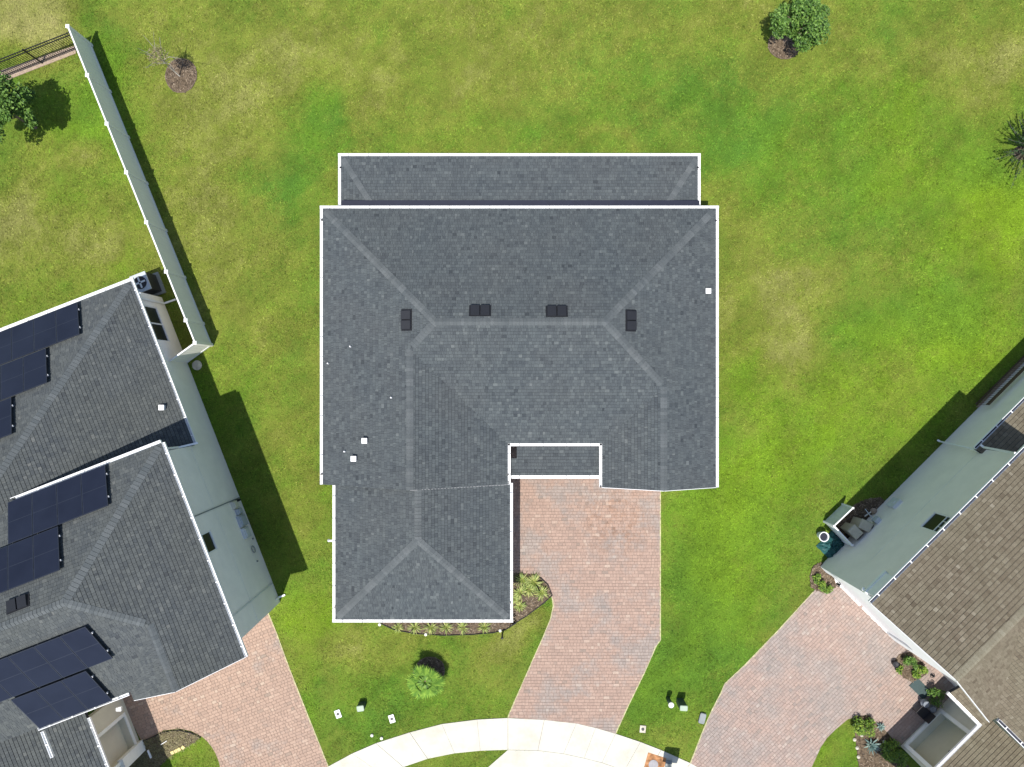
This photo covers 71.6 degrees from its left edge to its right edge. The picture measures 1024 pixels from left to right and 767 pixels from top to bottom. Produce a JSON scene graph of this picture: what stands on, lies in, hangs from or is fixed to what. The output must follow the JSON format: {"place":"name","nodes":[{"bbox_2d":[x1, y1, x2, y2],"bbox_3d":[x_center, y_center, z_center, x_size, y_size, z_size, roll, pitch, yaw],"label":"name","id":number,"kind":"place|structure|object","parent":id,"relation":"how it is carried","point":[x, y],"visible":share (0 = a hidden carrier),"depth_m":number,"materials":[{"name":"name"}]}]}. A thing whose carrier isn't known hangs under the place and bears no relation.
{"place":"outdoors","nodes":[
{"label":"outdoors","id":0,"kind":"place"},
{"bbox_2d":[123,613,327,766],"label":"driveway","id":1,"kind":"structure","parent":0,"point":[249,710],"depth_m":33.98,"materials":[{"name":"pink brick"}]},
{"bbox_2d":[0,0,1023,766],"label":"lawn","id":2,"kind":"structure","parent":0,"point":[670,680],"depth_m":34.01,"materials":[{"name":"green plant"}]},
{"bbox_2d":[0,72,37,143],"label":"tree","id":3,"kind":"object","parent":2,"relation":"on","point":[13,100],"visible":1,"depth_m":31.32,"materials":[{"name":"green plant"}]},
{"bbox_2d":[0,31,75,74],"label":"fence","id":4,"kind":"object","parent":2,"relation":"on","point":[28,53],"visible":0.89,"depth_m":33.15,"materials":[{"name":"black metal"}]},
{"bbox_2d":[0,46,75,79],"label":"paved strip","id":5,"kind":"object","parent":2,"relation":"on","point":[33,67],"visible":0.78,"depth_m":33.98,"materials":[{"name":"beige concrete"}]},
{"bbox_2d":[65,24,212,362],"bbox_3d":[-17.199,-8.840,33.040,1.460,1.920,15.987,-17,90,0],"label":"vinyl fence","id":6,"kind":"object","parent":2,"relation":"on","point":[139,183],"visible":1,"depth_m":32.96,"materials":[{"name":"white paint"}]},
{"bbox_2d":[0,277,284,766],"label":"two storey house","id":7,"kind":"structure","parent":2,"relation":"on","point":[132,561],"depth_m":28.12,"materials":[{"name":"grey"}]},
{"bbox_2d":[99,722,127,765],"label":"door panel","id":8,"kind":"structure","parent":7,"relation":"in","point":[113,742],"depth_m":32.79,"materials":[{"name":"beige paint"}]},
{"bbox_2d":[144,305,169,341],"bbox_3d":[-16.283,-2.728,32.400,0.060,1.300,1.719,-21,90,0],"label":"window","id":9,"kind":"structure","parent":7,"relation":"in","point":[152,312],"depth_m":32.55,"materials":[{"name":"black glass"}]},
{"bbox_2d":[202,530,216,553],"bbox_3d":[-12.652,6.620,29.410,0.060,1.220,0.860,-21,90,0],"label":"window","id":10,"kind":"structure","parent":7,"relation":"in","point":[207,536],"depth_m":29.68,"materials":[{"name":"glass"}]},
{"bbox_2d":[129,271,165,295],"bbox_3d":[-17.211,-4.670,33.406,1.000,1.189,1.050,-21,90,0],"label":"air conditioner","id":11,"kind":"object","parent":2,"relation":"on","point":[148,283],"visible":0.84,"depth_m":33.11,"materials":[{"name":"grey metal"}]},
{"bbox_2d":[129,728,199,766],"bbox_3d":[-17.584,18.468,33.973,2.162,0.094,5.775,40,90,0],"label":"planting bed","id":12,"kind":"object","parent":2,"relation":"on","point":[188,736],"visible":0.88,"depth_m":33.97,"materials":[{"name":"green plant"}]},
{"bbox_2d":[143,730,200,740],"bbox_3d":[-16.322,16.828,33.940,2.847,0.044,0.473,-4,90,0],"label":"bed edging","id":13,"kind":"object","parent":12,"relation":"on","point":[172,731],"visible":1,"depth_m":33.92,"materials":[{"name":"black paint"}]},
{"bbox_2d":[165,58,196,92],"bbox_3d":[-15.845,-14.734,33.975,1.546,0.089,1.681,0,90,0],"label":"mulch ring","id":14,"kind":"object","parent":2,"relation":"on","point":[186,71],"visible":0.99,"depth_m":33.96,"materials":[{"name":"brown wood"}]},
{"bbox_2d":[138,35,180,76],"bbox_3d":[-15.742,-14.905,32.659,2.013,2.685,1.362,0,90,0],"label":"sapling","id":15,"kind":"object","parent":14,"relation":"on","point":[154,51],"visible":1,"depth_m":31.92,"materials":[{"name":"beige plant"}]},
{"bbox_2d":[192,360,201,369],"bbox_3d":[-15.082,-0.875,33.975,0.480,0.050,0.468,0,90,0],"label":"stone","id":16,"kind":"object","parent":2,"relation":"on","point":[196,364],"visible":1,"depth_m":33.96,"materials":[{"name":"stone"}]},
{"bbox_2d":[334,709,341,717],"bbox_3d":[-8.331,15.819,33.969,0.260,0.062,0.380,-20,90,0],"label":"valve cover","id":17,"kind":"object","parent":2,"relation":"on","point":[337,713],"visible":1,"depth_m":33.95,"materials":[{"name":"white paint"}]},
{"bbox_2d":[356,701,365,711],"bbox_3d":[-7.166,15.359,33.750,0.340,0.500,0.270,-9,90,0],"label":"utility box","id":18,"kind":"object","parent":2,"relation":"on","point":[361,706],"visible":1,"depth_m":33.51,"materials":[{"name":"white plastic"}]},
{"bbox_2d":[388,714,395,722],"bbox_3d":[-5.754,16.049,33.969,0.260,0.062,0.380,-17,90,0],"label":"valve cover","id":19,"kind":"object","parent":2,"relation":"on","point":[391,718],"visible":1,"depth_m":33.95,"materials":[{"name":"white paint"}]},
{"bbox_2d":[413,657,444,675],"bbox_3d":[-3.973,13.813,33.976,1.557,0.088,1.467,0,90,0],"label":"mulch ring","id":20,"kind":"object","parent":2,"relation":"on","point":[435,664],"visible":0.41,"depth_m":33.96,"materials":[{"name":"brown wood"}]},
{"bbox_2d":[406,664,445,699],"bbox_3d":[-4.037,13.929,33.383,1.985,1.234,1.858,0,90,0],"label":"palm","id":21,"kind":"object","parent":20,"relation":"on","point":[423,682],"visible":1,"depth_m":32.92,"materials":[{"name":"green plant"}]},
{"bbox_2d":[381,611,515,634],"bbox_3d":[-3.053,11.477,33.974,6.516,0.093,1.239,0,90,0],"label":"planting bed","id":22,"kind":"object","parent":2,"relation":"on","point":[474,626],"visible":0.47,"depth_m":33.97,"materials":[{"name":"brown soil"}]},
{"bbox_2d":[392,622,403,633],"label":"grass clump","id":23,"kind":"object","parent":22,"relation":"on","point":[399,628],"visible":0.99,"depth_m":33.88,"materials":[{"name":"green plant"}]},
{"bbox_2d":[407,622,421,634],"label":"grass clump","id":24,"kind":"object","parent":22,"relation":"on","point":[413,627],"visible":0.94,"depth_m":33.87,"materials":[{"name":"green plant"}]},
{"bbox_2d":[422,622,439,634],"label":"grass clump","id":25,"kind":"object","parent":22,"relation":"on","point":[430,627],"visible":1,"depth_m":33.86,"materials":[{"name":"green plant"}]},
{"bbox_2d":[439,622,452,635],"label":"grass clump","id":26,"kind":"object","parent":22,"relation":"on","point":[447,625],"visible":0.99,"depth_m":33.85,"materials":[{"name":"green plant"}]},
{"bbox_2d":[382,623,515,635],"bbox_3d":[-3.021,11.754,33.940,6.464,0.044,0.620,0,90,0],"label":"bed edging","id":27,"kind":"object","parent":22,"relation":"on","point":[449,635],"visible":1,"depth_m":33.92,"materials":[{"name":"black paint"}]},
{"bbox_2d":[456,622,469,634],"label":"grass clump","id":28,"kind":"object","parent":22,"relation":"on","point":[462,625],"visible":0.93,"depth_m":33.85,"materials":[{"name":"green plant"}]},
{"bbox_2d":[477,622,490,633],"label":"grass clump","id":29,"kind":"object","parent":22,"relation":"on","point":[482,627],"visible":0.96,"depth_m":33.87,"materials":[{"name":"green plant"}]},
{"bbox_2d":[320,153,718,621],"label":"grey roofed house","id":30,"kind":"structure","parent":2,"relation":"on","point":[492,325],"depth_m":30.35,"materials":[{"name":"grey"}]},
{"bbox_2d":[510,573,552,624],"bbox_3d":[0.910,10.328,33.973,2.078,0.093,2.590,0,90,0],"label":"planting bed","id":31,"kind":"object","parent":2,"relation":"on","point":[532,603],"visible":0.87,"depth_m":33.97,"materials":[{"name":"brown soil"}]},
{"bbox_2d":[513,596,518,604],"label":"grass clump","id":32,"kind":"object","parent":31,"relation":"on","point":[516,600],"visible":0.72,"depth_m":33.89,"materials":[{"name":"green plant"}]},
{"bbox_2d":[513,585,527,600],"bbox_3d":[0.408,10.018,33.863,0.859,0.213,0.780,-28,90,0],"label":"grass clump","id":33,"kind":"object","parent":31,"relation":"on","point":[518,592],"visible":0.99,"depth_m":33.85,"materials":[{"name":"green plant"}]},
{"bbox_2d":[514,598,526,612],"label":"grass clump","id":34,"kind":"object","parent":31,"relation":"on","point":[517,607],"visible":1,"depth_m":33.88,"materials":[{"name":"green plant"}]},
{"bbox_2d":[513,573,529,588],"bbox_3d":[0.487,9.418,33.847,0.991,0.247,1.033,0,90,0],"label":"grass clump","id":35,"kind":"object","parent":31,"relation":"on","point":[525,580],"visible":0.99,"depth_m":33.83,"materials":[{"name":"green plant"}]},
{"bbox_2d":[523,584,535,595],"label":"grass clump","id":36,"kind":"object","parent":31,"relation":"on","point":[529,591],"visible":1,"depth_m":33.84,"materials":[{"name":"green plant"}]},
{"bbox_2d":[510,574,551,626],"bbox_3d":[1.036,10.620,33.940,1.272,0.044,2.739,24,90,0],"label":"bed edging","id":37,"kind":"object","parent":31,"relation":"on","point":[537,607],"visible":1,"depth_m":33.92,"materials":[{"name":"black paint"}]},
{"bbox_2d":[525,572,543,591],"bbox_3d":[1.048,9.508,33.844,0.984,0.252,1.012,-30,90,0],"label":"grass clump","id":38,"kind":"object","parent":31,"relation":"on","point":[534,578],"visible":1,"depth_m":33.81,"materials":[{"name":"green plant"}]},
{"bbox_2d":[534,584,547,600],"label":"grass clump","id":39,"kind":"object","parent":31,"relation":"on","point":[542,591],"visible":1,"depth_m":33.85,"materials":[{"name":"green plant"}]},
{"bbox_2d":[639,725,645,732],"bbox_3d":[6.260,16.540,33.969,0.280,0.062,0.340,6,90,0],"label":"valve cover","id":40,"kind":"object","parent":2,"relation":"on","point":[642,728],"visible":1,"depth_m":33.95,"materials":[{"name":"plastic"}]},
{"bbox_2d":[666,696,673,707],"bbox_3d":[7.461,15.072,33.600,0.260,0.800,0.260,0,90,0],"label":"utility post","id":41,"kind":"object","parent":2,"relation":"on","point":[670,703],"visible":1,"depth_m":33.29,"materials":[{"name":"white plastic"}]},
{"bbox_2d":[676,698,687,710],"bbox_3d":[8.033,15.184,33.575,0.360,0.850,0.250,3,90,0],"label":"utility box","id":42,"kind":"object","parent":2,"relation":"on","point":[681,704],"visible":1,"depth_m":33.34,"materials":[{"name":"green plastic"}]},
{"bbox_2d":[698,712,705,723],"bbox_3d":[9.097,16.007,33.940,0.300,0.120,0.500,14,90,0],"label":"utility box","id":43,"kind":"object","parent":2,"relation":"on","point":[702,718],"visible":1,"depth_m":33.88,"materials":[{"name":"grey plastic"}]},
{"bbox_2d":[767,31,800,58],"bbox_3d":[13.016,-16.208,33.976,1.582,0.088,1.416,0,90,0],"label":"mulch ring","id":44,"kind":"object","parent":2,"relation":"on","point":[779,48],"visible":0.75,"depth_m":33.97,"materials":[{"name":"brown wood"}]},
{"bbox_2d":[769,0,830,51],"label":"tree","id":45,"kind":"object","parent":44,"relation":"on","point":[810,15],"visible":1,"depth_m":31.82,"materials":[{"name":"green plant"}]},
{"bbox_2d":[809,562,835,592],"bbox_3d":[14.778,9.400,33.974,1.189,0.092,1.480,-37,90,0],"label":"planting bed","id":46,"kind":"object","parent":2,"relation":"on","point":[828,579],"visible":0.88,"depth_m":33.97,"materials":[{"name":"brown soil"}]},
{"bbox_2d":[812,573,820,585],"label":"shrub","id":47,"kind":"object","parent":46,"relation":"on","point":[818,577],"visible":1,"depth_m":33.77,"materials":[{"name":"green plant"}]},
{"bbox_2d":[818,580,833,593],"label":"shrub","id":48,"kind":"object","parent":46,"relation":"on","point":[824,588],"visible":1,"depth_m":33.63,"materials":[{"name":"green plant"}]},
{"bbox_2d":[817,532,828,541],"bbox_3d":[14.739,7.241,33.750,0.470,0.500,0.470,0,90,0],"label":"plant pot","id":49,"kind":"object","parent":2,"relation":"on","point":[823,536],"visible":1,"depth_m":33.56,"materials":[{"name":"white paint"}]},
{"bbox_2d":[816,531,843,557],"bbox_3d":[15.299,7.749,33.800,1.014,0.361,1.112,45,90,0],"label":"tarp","id":50,"kind":"object","parent":2,"relation":"on","point":[832,546],"visible":0.96,"depth_m":33.78,"materials":[{"name":"teal plastic"}]},
{"bbox_2d":[823,503,853,545],"bbox_3d":[15.383,6.640,33.450,0.966,1.100,1.813,0,90,0],"label":"privacy screen","id":51,"kind":"object","parent":2,"relation":"on","point":[838,515],"visible":1,"depth_m":33.35,"materials":[{"name":"white plastic"}]},
{"bbox_2d":[835,497,884,538],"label":"side yard soil","id":52,"kind":"structure","parent":2,"relation":"on","point":[858,511],"depth_m":34.00,"materials":[{"name":"brown soil"}]},
{"bbox_2d":[840,522,862,539],"bbox_3d":[16.003,6.932,33.460,0.629,1.080,0.488,45,90,0],"label":"trash bin","id":53,"kind":"object","parent":52,"relation":"on","point":[854,531],"visible":1,"depth_m":32.98,"materials":[{"name":"grey plastic"}]},
{"bbox_2d":[850,516,873,531],"bbox_3d":[16.483,6.628,33.460,0.629,1.080,0.488,25,90,0],"label":"trash bin","id":54,"kind":"object","parent":52,"relation":"on","point":[863,524],"visible":0.88,"depth_m":32.96,"materials":[{"name":"grey plastic"}]},
{"bbox_2d":[870,508,876,513],"bbox_3d":[17.261,6.091,33.875,0.320,0.250,0.304,0,90,0],"label":"stone","id":55,"kind":"object","parent":52,"relation":"on","point":[873,510],"visible":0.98,"depth_m":33.79,"materials":[{"name":"grey stone"}]},
{"bbox_2d":[853,716,908,766],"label":"planting bed","id":56,"kind":"object","parent":2,"relation":"on","point":[871,759],"visible":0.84,"depth_m":33.97,"materials":[{"name":"brown soil"}]},
{"bbox_2d":[853,716,875,737],"bbox_3d":[16.698,16.295,33.664,1.160,0.694,1.045,0,90,0],"label":"shrub","id":57,"kind":"object","parent":56,"relation":"on","point":[858,726],"visible":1,"depth_m":33.59,"materials":[{"name":"green plant"}]},
{"bbox_2d":[864,738,880,753],"bbox_3d":[17.180,17.239,33.783,0.888,0.293,0.919,-35,90,0],"label":"agave","id":58,"kind":"object","parent":56,"relation":"on","point":[872,746],"visible":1,"depth_m":33.80,"materials":[{"name":"plant"}]},
{"bbox_2d":[877,723,885,731],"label":"agave","id":59,"kind":"object","parent":56,"relation":"on","point":[880,726],"visible":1,"depth_m":33.84,"materials":[{"name":"green plant"}]},
{"bbox_2d":[880,738,901,760],"bbox_3d":[18.001,17.397,33.713,1.022,0.599,1.019,-13,90,0],"label":"shrub","id":60,"kind":"object","parent":56,"relation":"on","point":[886,757],"visible":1,"depth_m":33.65,"materials":[{"name":"green plant"}]},
{"bbox_2d":[889,748,910,766],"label":"shrub","id":61,"kind":"object","parent":56,"relation":"on","point":[903,759],"visible":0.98,"depth_m":33.61,"materials":[{"name":"green plant"}]},
{"bbox_2d":[820,363,1023,766],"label":"brown roofed house","id":62,"kind":"structure","parent":2,"relation":"on","point":[928,568],"depth_m":28.32,"materials":[{"name":"paint"}]},
{"bbox_2d":[832,576,905,643],"bbox_3d":[16.548,10.422,32.835,4.100,2.265,0.040,45,90,0],"label":"garage door","id":63,"kind":"structure","parent":62,"relation":"in","point":[846,587],"depth_m":33.15,"materials":[{"name":"white paint"}]},
{"bbox_2d":[920,512,950,531],"bbox_3d":[17.753,5.823,29.490,0.060,1.580,0.910,45,90,0],"label":"window","id":64,"kind":"structure","parent":62,"relation":"in","point":[936,519],"depth_m":29.77,"materials":[{"name":"glass"}]},
{"bbox_2d":[915,719,965,766],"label":"door panel","id":65,"kind":"structure","parent":62,"relation":"in","point":[946,735],"depth_m":32.85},
{"bbox_2d":[976,358,1023,407],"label":"gravel strip","id":66,"kind":"object","parent":2,"relation":"on","point":[1003,381],"visible":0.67,"depth_m":33.99,"materials":[{"name":"stone"}]},
{"bbox_2d":[976,356,1023,404],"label":"rail fence","id":67,"kind":"object","parent":66,"relation":"on","point":[1005,386],"visible":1,"depth_m":33.36,"materials":[{"name":"brown metal"}]},
{"bbox_2d":[1014,146,1023,159],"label":"mulch ring","id":68,"kind":"object","parent":2,"relation":"on","point":[1018,154],"visible":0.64,"depth_m":33.96,"materials":[{"name":"brown wood"}]},
{"bbox_2d":[995,117,1023,187],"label":"palm tree","id":69,"kind":"object","parent":68,"relation":"on","point":[1021,150],"visible":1,"depth_m":33.22,"materials":[{"name":"green plant"}]},
{"bbox_2d":[328,718,695,766],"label":"sidewalk","id":70,"kind":"structure","parent":0,"point":[572,739],"depth_m":33.97,"materials":[{"name":"concrete"}]},
{"bbox_2d":[644,752,665,766],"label":"stained patch","id":71,"kind":"object","parent":70,"relation":"on","point":[660,760],"visible":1,"depth_m":33.97,"materials":[{"name":"orange concrete"}]},
{"bbox_2d":[649,760,657,766],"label":"manhole cover","id":72,"kind":"object","parent":71,"relation":"on","point":[653,763],"visible":1,"depth_m":33.96,"materials":[{"name":"metal"}]},
{"bbox_2d":[665,760,671,766],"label":"cluster mailbox","id":73,"kind":"object","parent":70,"relation":"on","point":[668,763],"visible":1,"depth_m":33.89,"materials":[{"name":"grey metal"}]},
{"bbox_2d":[489,750,612,766],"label":"driveway apron","id":74,"kind":"object","parent":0,"point":[522,758],"visible":1,"depth_m":33.98,"materials":[{"name":"concrete"}]},
{"bbox_2d":[508,479,660,733],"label":"driveway","id":75,"kind":"structure","parent":0,"point":[588,551],"depth_m":33.98,"materials":[{"name":"pink brick"}]},
{"bbox_2d":[689,582,954,766],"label":"driveway","id":76,"kind":"structure","parent":0,"point":[808,679],"depth_m":33.98,"materials":[{"name":"pink brick"}]},
{"bbox_2d":[891,660,899,667],"bbox_3d":[18.264,13.367,33.850,0.320,0.300,0.320,0,90,0],"label":"plant pot","id":77,"kind":"object","parent":76,"relation":"on","point":[895,664],"visible":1,"depth_m":33.74,"materials":[{"name":"black plastic"}]},
{"bbox_2d":[895,652,926,682],"bbox_3d":[19.041,13.569,33.973,1.199,0.093,1.596,-41,90,0],"label":"planting bed","id":78,"kind":"object","parent":76,"relation":"on","point":[907,670],"visible":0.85,"depth_m":33.97,"materials":[{"name":"brown soil"}]},
{"bbox_2d":[896,665,903,674],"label":"shrub","id":79,"kind":"object","parent":78,"relation":"on","point":[898,670],"visible":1,"depth_m":33.78,"materials":[{"name":"green plant"}]},
{"bbox_2d":[902,654,917,668],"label":"shrub","id":80,"kind":"object","parent":78,"relation":"on","point":[907,660],"visible":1,"depth_m":33.57,"materials":[{"name":"green plant"}]},
{"bbox_2d":[911,665,928,678],"bbox_3d":[19.407,13.727,33.747,0.733,0.528,0.743,0,90,0],"label":"shrub","id":81,"kind":"object","parent":78,"relation":"on","point":[922,670],"visible":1,"depth_m":33.69,"materials":[{"name":"green plant"}]},
{"bbox_2d":[909,679,929,698],"bbox_3d":[19.545,14.609,33.970,0.950,0.025,0.550,45,90,0],"label":"doormat","id":82,"kind":"object","parent":76,"relation":"on","point":[918,687],"visible":0.79,"depth_m":33.96,"materials":[{"name":"grey fabric"}]},
{"bbox_2d":[912,702,935,723],"bbox_3d":[19.476,15.566,33.585,0.510,0.830,0.500,45,90,0],"label":"garden chair","id":83,"kind":"object","parent":76,"relation":"on","point":[925,714],"visible":1,"depth_m":33.58,"materials":[{"name":"black plastic"}]},
{"bbox_2d":[919,698,929,707],"bbox_3d":[19.577,15.163,33.750,0.400,0.500,0.400,0,90,0],"label":"garden urn","id":84,"kind":"object","parent":76,"relation":"on","point":[925,703],"visible":1,"depth_m":33.56,"materials":[{"name":"grey ceramic"}]},
{"bbox_2d":[928,704,936,712],"bbox_3d":[19.969,15.450,33.800,0.400,0.400,0.400,0,90,0],"label":"garden urn","id":85,"kind":"object","parent":76,"relation":"on","point":[932,708],"visible":0.88,"depth_m":33.62,"materials":[{"name":"grey ceramic"}]},
{"bbox_2d":[926,687,945,707],"bbox_3d":[20.111,14.830,33.623,0.850,0.773,0.971,0,90,0],"label":"shrub","id":86,"kind":"object","parent":76,"relation":"on","point":[932,698],"visible":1,"depth_m":33.54,"materials":[{"name":"green plant"}]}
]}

